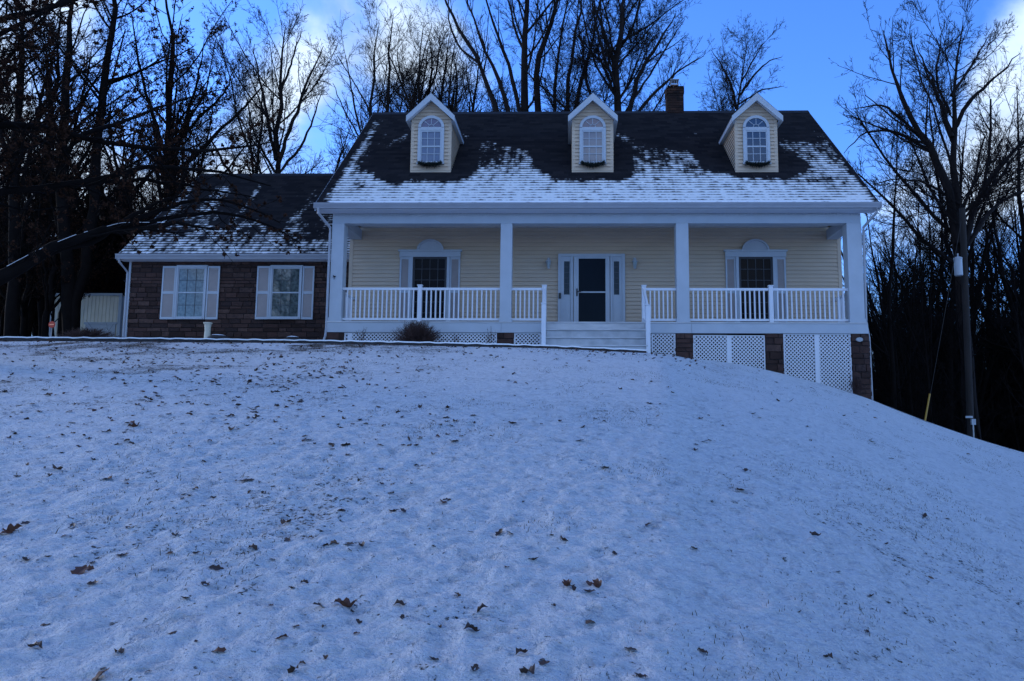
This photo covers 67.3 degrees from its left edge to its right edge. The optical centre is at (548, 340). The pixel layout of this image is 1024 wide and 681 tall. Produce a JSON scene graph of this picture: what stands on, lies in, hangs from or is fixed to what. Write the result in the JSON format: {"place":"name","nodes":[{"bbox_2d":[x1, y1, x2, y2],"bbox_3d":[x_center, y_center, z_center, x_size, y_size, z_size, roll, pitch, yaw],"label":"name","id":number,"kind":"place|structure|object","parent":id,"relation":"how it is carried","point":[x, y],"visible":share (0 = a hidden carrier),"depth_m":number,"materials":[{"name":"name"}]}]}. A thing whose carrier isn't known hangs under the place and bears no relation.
{"place":"outdoors","nodes":[
{"label":"outdoors","id":0,"kind":"place"},
{"bbox_2d":[0,341,1023,680],"bbox_3d":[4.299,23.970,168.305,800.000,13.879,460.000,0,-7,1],"label":"ground","id":1,"kind":"structure","parent":0,"point":[958,617],"depth_m":5.32,"materials":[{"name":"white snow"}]},
{"bbox_2d":[2,524,21,531],"bbox_3d":[-3.264,1.147,4.701,0.141,0.064,0.054,3,-7,-23],"label":"fallen leaf","id":2,"kind":"object","parent":1,"relation":"on","point":[11,528],"visible":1,"depth_m":4.68,"materials":[{"name":"brown plant"}]},
{"bbox_2d":[0,213,27,336],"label":"sapling","id":3,"kind":"object","parent":1,"relation":"on","point":[1,325],"visible":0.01,"depth_m":33.44,"materials":[{"name":"black plant"}]},
{"bbox_2d":[0,1,53,200],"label":"forest tree","id":4,"kind":"object","parent":1,"relation":"on","point":[14,107],"visible":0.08,"depth_m":32.05,"materials":[{"name":"black plant"}]},
{"bbox_2d":[0,87,78,308],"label":"sapling","id":5,"kind":"object","parent":1,"relation":"on","point":[22,252],"visible":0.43,"depth_m":26.43,"materials":[{"name":"black plant"}]},
{"bbox_2d":[0,22,81,229],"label":"bare tree","id":6,"kind":"object","parent":1,"relation":"on","point":[24,136],"visible":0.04,"depth_m":33.16,"materials":[{"name":"black plant"}]},
{"bbox_2d":[0,201,90,331],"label":"oak tree","id":7,"kind":"object","parent":1,"relation":"on","point":[35,325],"visible":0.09,"depth_m":31.43,"materials":[{"name":"black plant"}]},
{"bbox_2d":[0,1,102,336],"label":"oak tree","id":8,"kind":"object","parent":1,"relation":"on","point":[11,322],"visible":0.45,"depth_m":25.98,"materials":[{"name":"brown plant"}]},
{"bbox_2d":[0,145,109,323],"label":"oak tree","id":9,"kind":"object","parent":1,"relation":"on","point":[1,298],"visible":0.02,"depth_m":32.20,"materials":[{"name":"black plant"}]},
{"bbox_2d":[0,137,113,336],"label":"oak tree","id":10,"kind":"object","parent":1,"relation":"on","point":[25,307],"visible":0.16,"depth_m":28.87,"materials":[{"name":"black plant"}]},
{"bbox_2d":[0,163,119,336],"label":"oak tree","id":11,"kind":"object","parent":1,"relation":"on","point":[36,320],"visible":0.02,"depth_m":35.48,"materials":[{"name":"black plant"}]},
{"bbox_2d":[21,137,103,336],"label":"sapling","id":12,"kind":"object","parent":1,"relation":"on","point":[52,314],"visible":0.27,"depth_m":28.15,"materials":[{"name":"black plant"}]},
{"bbox_2d":[0,59,125,336],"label":"oak tree","id":13,"kind":"object","parent":1,"relation":"on","point":[41,305],"visible":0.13,"depth_m":29.75,"materials":[{"name":"black plant"}]},
{"bbox_2d":[21,141,112,336],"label":"oak tree","id":14,"kind":"object","parent":1,"relation":"on","point":[50,307],"visible":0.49,"depth_m":26.37,"materials":[{"name":"black plant"}]},
{"bbox_2d":[0,0,139,336],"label":"forest tree","id":15,"kind":"object","parent":1,"relation":"on","point":[31,312],"visible":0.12,"depth_m":31.88,"materials":[{"name":"black plant"}]},
{"bbox_2d":[0,87,148,333],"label":"oak tree","id":16,"kind":"object","parent":1,"relation":"on","point":[103,145],"visible":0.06,"depth_m":34.57,"materials":[{"name":"black plant"}]},
{"bbox_2d":[19,119,130,336],"bbox_3d":[-17.573,-3.750,29.030,4.828,10.160,3.219,-2,-7,21],"label":"oak tree","id":17,"kind":"object","parent":1,"relation":"on","point":[72,225],"visible":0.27,"depth_m":28.84,"materials":[{"name":"black plant"}]},
{"bbox_2d":[70,565,87,574],"bbox_3d":[-2.465,1.204,4.055,0.075,0.025,0.157,5,18,-5],"label":"fallen leaf","id":18,"kind":"object","parent":1,"relation":"on","point":[80,570],"visible":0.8,"depth_m":4.04,"materials":[{"name":"brown plant"}]},
{"bbox_2d":[1,99,161,291],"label":"bare tree","id":19,"kind":"object","parent":1,"relation":"on","point":[98,260],"visible":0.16,"depth_m":34.32,"materials":[{"name":"black plant"}]},
{"bbox_2d":[49,292,124,337],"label":"shed","id":20,"kind":"structure","parent":1,"relation":"on","point":[99,310],"depth_m":30.81,"materials":[{"name":"beige"}]},
{"bbox_2d":[54,326,122,337],"bbox_3d":[-13.467,-0.130,22.552,2.070,0.591,1.551,0,-7,1],"label":"brush pile","id":21,"kind":"object","parent":1,"relation":"on","point":[93,332],"visible":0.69,"depth_m":22.36,"materials":[{"name":"brown plant"}]},
{"bbox_2d":[60,149,135,292],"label":"oak tree","id":22,"kind":"object","parent":1,"relation":"on","point":[110,279],"visible":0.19,"depth_m":34.11,"materials":[{"name":"black plant"}]},
{"bbox_2d":[0,0,207,336],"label":"twin trunk tree","id":23,"kind":"object","parent":1,"relation":"on","point":[73,291],"visible":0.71,"depth_m":26.98,"materials":[{"name":"brown plant"}]},
{"bbox_2d":[70,72,156,271],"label":"forest tree","id":24,"kind":"object","parent":1,"relation":"on","point":[108,157],"visible":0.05,"depth_m":40.94,"materials":[{"name":"black plant"}]},
{"bbox_2d":[95,163,152,293],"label":"oak tree","id":25,"kind":"object","parent":1,"relation":"on","point":[119,265],"visible":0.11,"depth_m":33.92,"materials":[{"name":"black plant"}]},
{"bbox_2d":[76,61,179,290],"bbox_3d":[-20.955,-5.748,36.467,5.165,15.777,5.933,0,-7,1],"label":"bare tree","id":26,"kind":"object","parent":1,"relation":"on","point":[115,163],"visible":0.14,"depth_m":36.98,"materials":[{"name":"black plant"}]},
{"bbox_2d":[105,132,190,270],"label":"oak tree","id":27,"kind":"object","parent":1,"relation":"on","point":[137,177],"visible":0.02,"depth_m":38.69,"materials":[{"name":"black plant"}]},
{"bbox_2d":[0,0,306,285],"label":"oak tree","id":28,"kind":"object","parent":1,"relation":"on","point":[14,269],"visible":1,"depth_m":14.75,"materials":[{"name":"brown plant"}]},
{"bbox_2d":[105,66,215,219],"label":"forest tree","id":29,"kind":"object","parent":1,"relation":"on","point":[154,175],"visible":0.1,"depth_m":41.70,"materials":[{"name":"black plant"}]},
{"bbox_2d":[115,71,228,226],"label":"forest tree","id":30,"kind":"object","parent":1,"relation":"on","point":[153,130],"visible":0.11,"depth_m":34.73,"materials":[{"name":"black plant"}]},
{"bbox_2d":[117,0,239,204],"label":"oak tree","id":31,"kind":"object","parent":1,"relation":"on","point":[169,81],"visible":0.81,"depth_m":29.14,"materials":[{"name":"brown plant"}]},
{"bbox_2d":[89,26,284,268],"bbox_3d":[-13.425,-5.453,28.334,6.312,13.432,9.244,2,-7,-14],"label":"oak tree","id":32,"kind":"object","parent":1,"relation":"on","point":[158,177],"visible":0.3,"depth_m":28.44,"materials":[{"name":"black plant"}]},
{"bbox_2d":[122,92,264,234],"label":"oak tree","id":33,"kind":"object","parent":1,"relation":"on","point":[204,157],"visible":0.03,"depth_m":35.69,"materials":[{"name":"black plant"}]},
{"bbox_2d":[203,322,212,337],"bbox_3d":[-9.329,-0.215,21.009,0.240,0.556,0.240,0,-7,1],"label":"garden pedestal","id":34,"kind":"object","parent":1,"relation":"on","point":[207,327],"visible":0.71,"depth_m":20.95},
{"bbox_2d":[207,334,228,338],"bbox_3d":[-8.934,-0.109,20.784,0.606,0.115,0.406,0,-7,1],"label":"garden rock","id":35,"kind":"object","parent":1,"relation":"on","point":[217,336],"visible":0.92,"depth_m":20.66,"materials":[{"name":"grey stone"}]},
{"bbox_2d":[203,55,323,173],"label":"bare tree","id":36,"kind":"object","parent":1,"relation":"on","point":[253,171],"visible":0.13,"depth_m":39.05,"materials":[{"name":"brown plant"}]},
{"bbox_2d":[200,0,352,173],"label":"bare tree","id":37,"kind":"object","parent":1,"relation":"on","point":[275,144],"visible":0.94,"depth_m":32.08,"materials":[{"name":"brown plant"}]},
{"bbox_2d":[250,141,312,173],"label":"oak tree","id":38,"kind":"object","parent":1,"relation":"on","point":[288,164],"visible":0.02,"depth_m":37.07,"materials":[{"name":"brown plant"}]},
{"bbox_2d":[0,336,645,352],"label":"edging board","id":39,"kind":"object","parent":1,"relation":"on","point":[94,339],"visible":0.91,"depth_m":18.07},
{"bbox_2d":[316,103,356,172],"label":"forest tree","id":40,"kind":"object","parent":1,"relation":"on","point":[336,164],"visible":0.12,"depth_m":45.76,"materials":[{"name":"brown plant"}]},
{"bbox_2d":[330,597,355,607],"bbox_3d":[-0.985,1.256,3.669,0.136,0.049,0.070,3,-7,-22],"label":"fallen leaf","id":41,"kind":"object","parent":1,"relation":"on","point":[345,602],"visible":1,"depth_m":3.67,"materials":[{"name":"brown plant"}]},
{"bbox_2d":[282,11,421,143],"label":"bare tree","id":42,"kind":"object","parent":1,"relation":"on","point":[341,105],"visible":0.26,"depth_m":37.34,"materials":[{"name":"brown plant"}]},
{"bbox_2d":[331,70,408,168],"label":"bare tree","id":43,"kind":"object","parent":1,"relation":"on","point":[357,126],"visible":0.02,"depth_m":50.91,"materials":[{"name":"brown plant"}]},
{"bbox_2d":[319,0,430,172],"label":"bare tree","id":44,"kind":"object","parent":1,"relation":"on","point":[387,101],"visible":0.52,"depth_m":42.19,"materials":[{"name":"brown plant"}]},
{"bbox_2d":[339,6,462,157],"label":"forest tree","id":45,"kind":"object","parent":1,"relation":"on","point":[417,61],"visible":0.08,"depth_m":49.43,"materials":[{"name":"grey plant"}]},
{"bbox_2d":[388,320,446,341],"bbox_3d":[-3.320,-0.088,19.675,1.593,0.938,1.194,0,-7,1],"label":"bare shrub","id":46,"kind":"object","parent":1,"relation":"on","point":[418,332],"visible":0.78,"depth_m":19.51,"materials":[{"name":"brown plant"}]},
{"bbox_2d":[362,0,473,119],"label":"bare tree","id":47,"kind":"object","parent":1,"relation":"on","point":[415,91],"visible":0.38,"depth_m":43.67,"materials":[{"name":"brown plant"}]},
{"bbox_2d":[356,1,484,126],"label":"bare tree","id":48,"kind":"object","parent":1,"relation":"on","point":[432,71],"visible":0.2,"depth_m":46.18,"materials":[{"name":"brown plant"}]},
{"bbox_2d":[404,65,485,111],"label":"bare tree","id":49,"kind":"object","parent":1,"relation":"on","point":[454,94],"visible":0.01,"depth_m":54.52,"materials":[{"name":"brown plant"}]},
{"bbox_2d":[379,0,530,111],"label":"bare tree","id":50,"kind":"object","parent":1,"relation":"on","point":[463,76],"visible":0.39,"depth_m":39.56,"materials":[{"name":"brown plant"}]},
{"bbox_2d":[402,28,516,111],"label":"bare tree","id":51,"kind":"object","parent":1,"relation":"on","point":[476,89],"visible":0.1,"depth_m":46.45,"materials":[{"name":"brown plant"}]},
{"bbox_2d":[431,64,495,110],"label":"bare tree","id":52,"kind":"object","parent":1,"relation":"on","point":[471,81],"visible":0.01,"depth_m":55.34,"materials":[{"name":"brown plant"}]},
{"bbox_2d":[460,53,533,111],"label":"forest tree","id":53,"kind":"object","parent":1,"relation":"on","point":[483,92],"visible":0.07,"depth_m":47.26,"materials":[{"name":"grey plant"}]},
{"bbox_2d":[115,79,881,399],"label":"house","id":54,"kind":"structure","parent":1,"relation":"on","point":[674,227],"depth_m":21.98,"materials":[{"name":"beige plastic"}]},
{"bbox_2d":[173,266,207,318],"bbox_3d":[-10.777,-1.445,23.122,0.928,1.624,0.070,0,-7,1],"label":"window","id":55,"kind":"structure","parent":54,"relation":"in","point":[191,281],"depth_m":23.13,"materials":[{"name":"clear glass"}]},
{"bbox_2d":[268,266,302,318],"bbox_3d":[-7.895,-1.440,23.048,0.961,1.619,0.070,0,-7,1],"label":"window","id":56,"kind":"structure","parent":54,"relation":"in","point":[285,291],"depth_m":23.06,"materials":[{"name":"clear glass"}]},
{"bbox_2d":[411,257,446,320],"bbox_3d":[-3.428,-1.430,22.088,0.985,1.980,0.070,0,-7,1],"label":"window","id":57,"kind":"structure","parent":54,"relation":"in","point":[429,272],"depth_m":22.14,"materials":[{"name":"grey"}]},
{"bbox_2d":[417,161,441,168],"bbox_3d":[-3.374,-5.017,21.836,0.765,0.300,0.240,0,-7,1],"label":"evergreen swag","id":58,"kind":"object","parent":54,"relation":"attached to","point":[430,164],"visible":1,"depth_m":21.82,"materials":[{"name":"green plant"}]},
{"bbox_2d":[574,257,609,321],"bbox_3d":[1.235,-1.358,21.935,1.027,2.121,0.080,0,-7,1],"label":"storm door","id":59,"kind":"structure","parent":54,"relation":"in","point":[591,274],"depth_m":21.96,"materials":[{"name":"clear glass"}]},
{"bbox_2d":[580,160,604,168],"bbox_3d":[1.260,-4.984,21.702,0.761,0.291,0.249,0,-7,1],"label":"evergreen swag","id":60,"kind":"object","parent":54,"relation":"attached to","point":[593,164],"visible":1,"depth_m":21.68,"materials":[{"name":"green plant"}]},
{"bbox_2d":[739,257,773,321],"bbox_3d":[5.914,-1.401,21.845,0.963,1.985,0.070,0,-7,1],"label":"window","id":61,"kind":"structure","parent":54,"relation":"in","point":[754,272],"depth_m":21.90,"materials":[{"name":"grey"}]},
{"bbox_2d":[745,160,770,168],"bbox_3d":[5.875,-4.947,21.553,0.740,0.250,0.256,0,-7,1],"label":"evergreen swag","id":62,"kind":"object","parent":54,"relation":"attached to","point":[758,164],"visible":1,"depth_m":21.53,"materials":[{"name":"green plant"}]},
{"bbox_2d":[433,0,575,111],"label":"bare tree","id":63,"kind":"object","parent":1,"relation":"on","point":[536,98],"visible":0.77,"depth_m":35.77,"materials":[{"name":"brown plant"}]},
{"bbox_2d":[0,339,1009,553],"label":"leaf litter","id":64,"kind":"object","parent":1,"relation":"on","point":[281,356],"visible":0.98,"depth_m":13.44,"materials":[{"name":"brown plant"}]},
{"bbox_2d":[0,320,1021,450],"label":"undergrowth","id":65,"kind":"object","parent":1,"relation":"on","point":[881,402],"visible":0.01,"depth_m":23.62,"materials":[{"name":"black plant"}]},
{"bbox_2d":[519,663,534,673],"bbox_3d":[-0.090,1.315,3.075,0.059,0.044,0.126,-1,-14,-33],"label":"fallen leaf","id":66,"kind":"object","parent":1,"relation":"on","point":[526,670],"visible":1,"depth_m":3.06,"materials":[{"name":"brown plant"}]},
{"bbox_2d":[495,0,615,110],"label":"bare tree","id":67,"kind":"object","parent":1,"relation":"on","point":[564,62],"visible":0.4,"depth_m":38.83,"materials":[{"name":"brown plant"}]},
{"bbox_2d":[592,578,601,587],"bbox_3d":[0.252,1.261,3.991,0.050,0.037,0.105,-13,9,-13],"label":"fallen leaf","id":68,"kind":"object","parent":1,"relation":"on","point":[597,583],"visible":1,"depth_m":3.99,"materials":[{"name":"brown plant"}]},
{"bbox_2d":[513,0,715,111],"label":"bare tree","id":69,"kind":"object","parent":1,"relation":"on","point":[611,54],"visible":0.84,"depth_m":34.72,"materials":[{"name":"brown plant"}]},
{"bbox_2d":[693,13,786,110],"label":"bare tree","id":70,"kind":"object","parent":1,"relation":"on","point":[730,91],"visible":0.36,"depth_m":41.41,"materials":[{"name":"brown plant"}]},
{"bbox_2d":[848,371,867,395],"bbox_3d":[7.788,1.110,19.395,0.465,0.688,0.441,4,-7,-26],"label":"bare shrub","id":71,"kind":"object","parent":1,"relation":"on","point":[856,385],"visible":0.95,"depth_m":19.36,"materials":[{"name":"brown plant"}]},
{"bbox_2d":[841,222,924,396],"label":"forest tree","id":72,"kind":"object","parent":1,"relation":"on","point":[884,271],"visible":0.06,"depth_m":43.81,"materials":[{"name":"brown plant"}]},
{"bbox_2d":[842,221,941,399],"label":"forest tree","id":73,"kind":"object","parent":1,"relation":"on","point":[871,290],"visible":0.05,"depth_m":40.78,"materials":[{"name":"black plant"}]},
{"bbox_2d":[867,238,921,413],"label":"sapling","id":74,"kind":"object","parent":1,"relation":"on","point":[884,377],"visible":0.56,"depth_m":26.69,"materials":[{"name":"black plant"}]},
{"bbox_2d":[844,78,946,409],"bbox_3d":[11.270,-2.144,25.490,4.086,14.150,3.864,6,-9,-40],"label":"sapling","id":75,"kind":"object","parent":1,"relation":"on","point":[890,340],"visible":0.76,"depth_m":25.62,"materials":[{"name":"brown plant"}]},
{"bbox_2d":[841,213,958,423],"bbox_3d":[16.589,2.240,37.574,7.740,17.967,8.516,-1,-7,9],"label":"bare tree","id":76,"kind":"object","parent":1,"relation":"on","point":[879,346],"visible":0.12,"depth_m":36.73,"materials":[{"name":"brown plant"}]},
{"bbox_2d":[867,241,942,336],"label":"forest tree","id":77,"kind":"object","parent":1,"relation":"on","point":[886,277],"visible":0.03,"depth_m":51.17,"materials":[{"name":"black plant"}]},
{"bbox_2d":[867,249,948,427],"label":"sapling","id":78,"kind":"object","parent":1,"relation":"on","point":[896,345],"visible":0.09,"depth_m":34.29,"materials":[{"name":"black plant"}]},
{"bbox_2d":[863,227,958,420],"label":"sapling","id":79,"kind":"object","parent":1,"relation":"on","point":[902,350],"visible":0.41,"depth_m":30.52,"materials":[{"name":"black plant"}]},
{"bbox_2d":[872,200,952,422],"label":"sapling","id":80,"kind":"object","parent":1,"relation":"on","point":[927,380],"visible":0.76,"depth_m":26.59,"materials":[{"name":"brown plant"}]},
{"bbox_2d":[844,238,981,433],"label":"bare tree","id":81,"kind":"object","parent":1,"relation":"on","point":[891,308],"visible":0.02,"depth_m":43.77,"materials":[{"name":"black plant"}]},
{"bbox_2d":[871,180,956,417],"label":"sapling","id":82,"kind":"object","parent":1,"relation":"on","point":[908,383],"visible":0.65,"depth_m":27.34,"materials":[{"name":"brown plant"}]},
{"bbox_2d":[829,0,1023,439],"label":"bare tree","id":83,"kind":"object","parent":1,"relation":"on","point":[951,188],"visible":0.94,"depth_m":27.55,"materials":[{"name":"brown plant"}]},
{"bbox_2d":[867,197,993,422],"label":"forest tree","id":84,"kind":"object","parent":1,"relation":"on","point":[907,258],"visible":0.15,"depth_m":40.39,"materials":[{"name":"brown plant"}]},
{"bbox_2d":[881,193,986,423],"bbox_3d":[14.035,0.805,29.108,4.017,12.610,4.249,7,-9,-45],"label":"sapling","id":85,"kind":"object","parent":1,"relation":"on","point":[929,349],"visible":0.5,"depth_m":28.82,"materials":[{"name":"black plant"}]},
{"bbox_2d":[865,167,1003,418],"bbox_3d":[18.420,1.430,37.350,7.357,20.192,6.224,-5,-9,40],"label":"forest tree","id":86,"kind":"object","parent":1,"relation":"on","point":[938,293],"visible":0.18,"depth_m":37.53,"materials":[{"name":"brown plant"}]},
{"bbox_2d":[872,265,997,432],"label":"bare tree","id":87,"kind":"object","parent":1,"relation":"on","point":[887,367],"visible":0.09,"depth_m":36.18,"materials":[{"name":"black plant"}]},
{"bbox_2d":[865,237,1014,445],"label":"bare tree","id":88,"kind":"object","parent":1,"relation":"on","point":[937,328],"depth_m":45.44,"materials":[{"name":"black plant"}]},
{"bbox_2d":[871,145,1013,427],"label":"forest tree","id":89,"kind":"object","parent":1,"relation":"on","point":[979,239],"visible":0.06,"depth_m":40.89,"materials":[{"name":"brown plant"}]},
{"bbox_2d":[874,66,1016,430],"bbox_3d":[17.625,-1.331,33.766,5.897,22.567,7.537,-4,-8,31],"label":"forest tree","id":90,"kind":"object","parent":1,"relation":"on","point":[952,304],"visible":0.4,"depth_m":33.85,"materials":[{"name":"brown plant"}]},
{"bbox_2d":[901,133,1023,420],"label":"forest tree","id":91,"kind":"object","parent":1,"relation":"on","point":[989,370],"visible":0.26,"depth_m":35.66,"materials":[{"name":"brown plant"}]},
{"bbox_2d":[953,208,975,437],"bbox_3d":[12.376,0.122,22.767,0.476,8.338,0.325,0,-7,1],"label":"utility pole","id":92,"kind":"object","parent":1,"relation":"on","point":[961,266],"visible":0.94,"depth_m":22.85,"materials":[{"name":"brown wood"}]},
{"bbox_2d":[924,224,960,420],"bbox_3d":[11.458,-0.705,22.240,2.554,6.472,0.051,5,-8,-32],"label":"guy wire","id":93,"kind":"object","parent":92,"relation":"attached to","point":[938,349],"visible":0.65,"depth_m":21.73,"materials":[{"name":"black metal"}]},
{"bbox_2d":[914,252,1021,443],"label":"sapling","id":94,"kind":"object","parent":1,"relation":"on","point":[976,425],"visible":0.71,"depth_m":26.08,"materials":[{"name":"black plant"}]},
{"bbox_2d":[922,154,1023,443],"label":"forest tree","id":95,"kind":"object","parent":1,"relation":"on","point":[997,289],"visible":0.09,"depth_m":40.72,"materials":[{"name":"brown plant"}]},
{"bbox_2d":[933,39,1023,373],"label":"forest tree","id":96,"kind":"object","parent":1,"relation":"on","point":[1004,280],"visible":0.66,"depth_m":34.30,"materials":[{"name":"brown plant"}]},
{"bbox_2d":[943,195,1017,443],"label":"forest tree","id":97,"kind":"object","parent":1,"relation":"on","point":[997,291],"visible":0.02,"depth_m":44.80,"materials":[{"name":"black plant"}]},
{"bbox_2d":[965,158,1023,417],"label":"forest tree","id":98,"kind":"object","parent":1,"relation":"on","point":[1019,371],"visible":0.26,"depth_m":38.59,"materials":[{"name":"brown plant"}]},
{"bbox_2d":[970,205,1020,401],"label":"forest tree","id":99,"kind":"object","parent":1,"relation":"on","point":[1001,306],"visible":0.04,"depth_m":46.55,"materials":[{"name":"black plant"}]},
{"bbox_2d":[970,300,1023,439],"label":"bare tree","id":100,"kind":"object","parent":1,"relation":"on","point":[998,368],"visible":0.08,"depth_m":38.97,"materials":[{"name":"black plant"}]},
{"bbox_2d":[978,245,1023,446],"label":"bare tree","id":101,"kind":"object","parent":1,"relation":"on","point":[1005,437],"visible":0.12,"depth_m":39.53,"materials":[{"name":"black plant"}]},
{"bbox_2d":[980,292,1023,445],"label":"sapling","id":102,"kind":"object","parent":1,"relation":"on","point":[1017,363],"visible":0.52,"depth_m":28.85,"materials":[{"name":"black plant"}]},
{"bbox_2d":[982,226,1023,421],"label":"sapling","id":103,"kind":"object","parent":1,"relation":"on","point":[1018,343],"visible":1,"depth_m":24.93,"materials":[{"name":"black plant"}]},
{"bbox_2d":[988,208,1023,415],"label":"forest tree","id":104,"kind":"object","parent":1,"relation":"on","point":[1009,341],"visible":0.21,"depth_m":38.07,"materials":[{"name":"black plant"}]},
{"bbox_2d":[0,0,1023,339],"label":"sky","id":105,"kind":"structure","parent":0,"point":[815,32],"materials":[{"name":"blue"}]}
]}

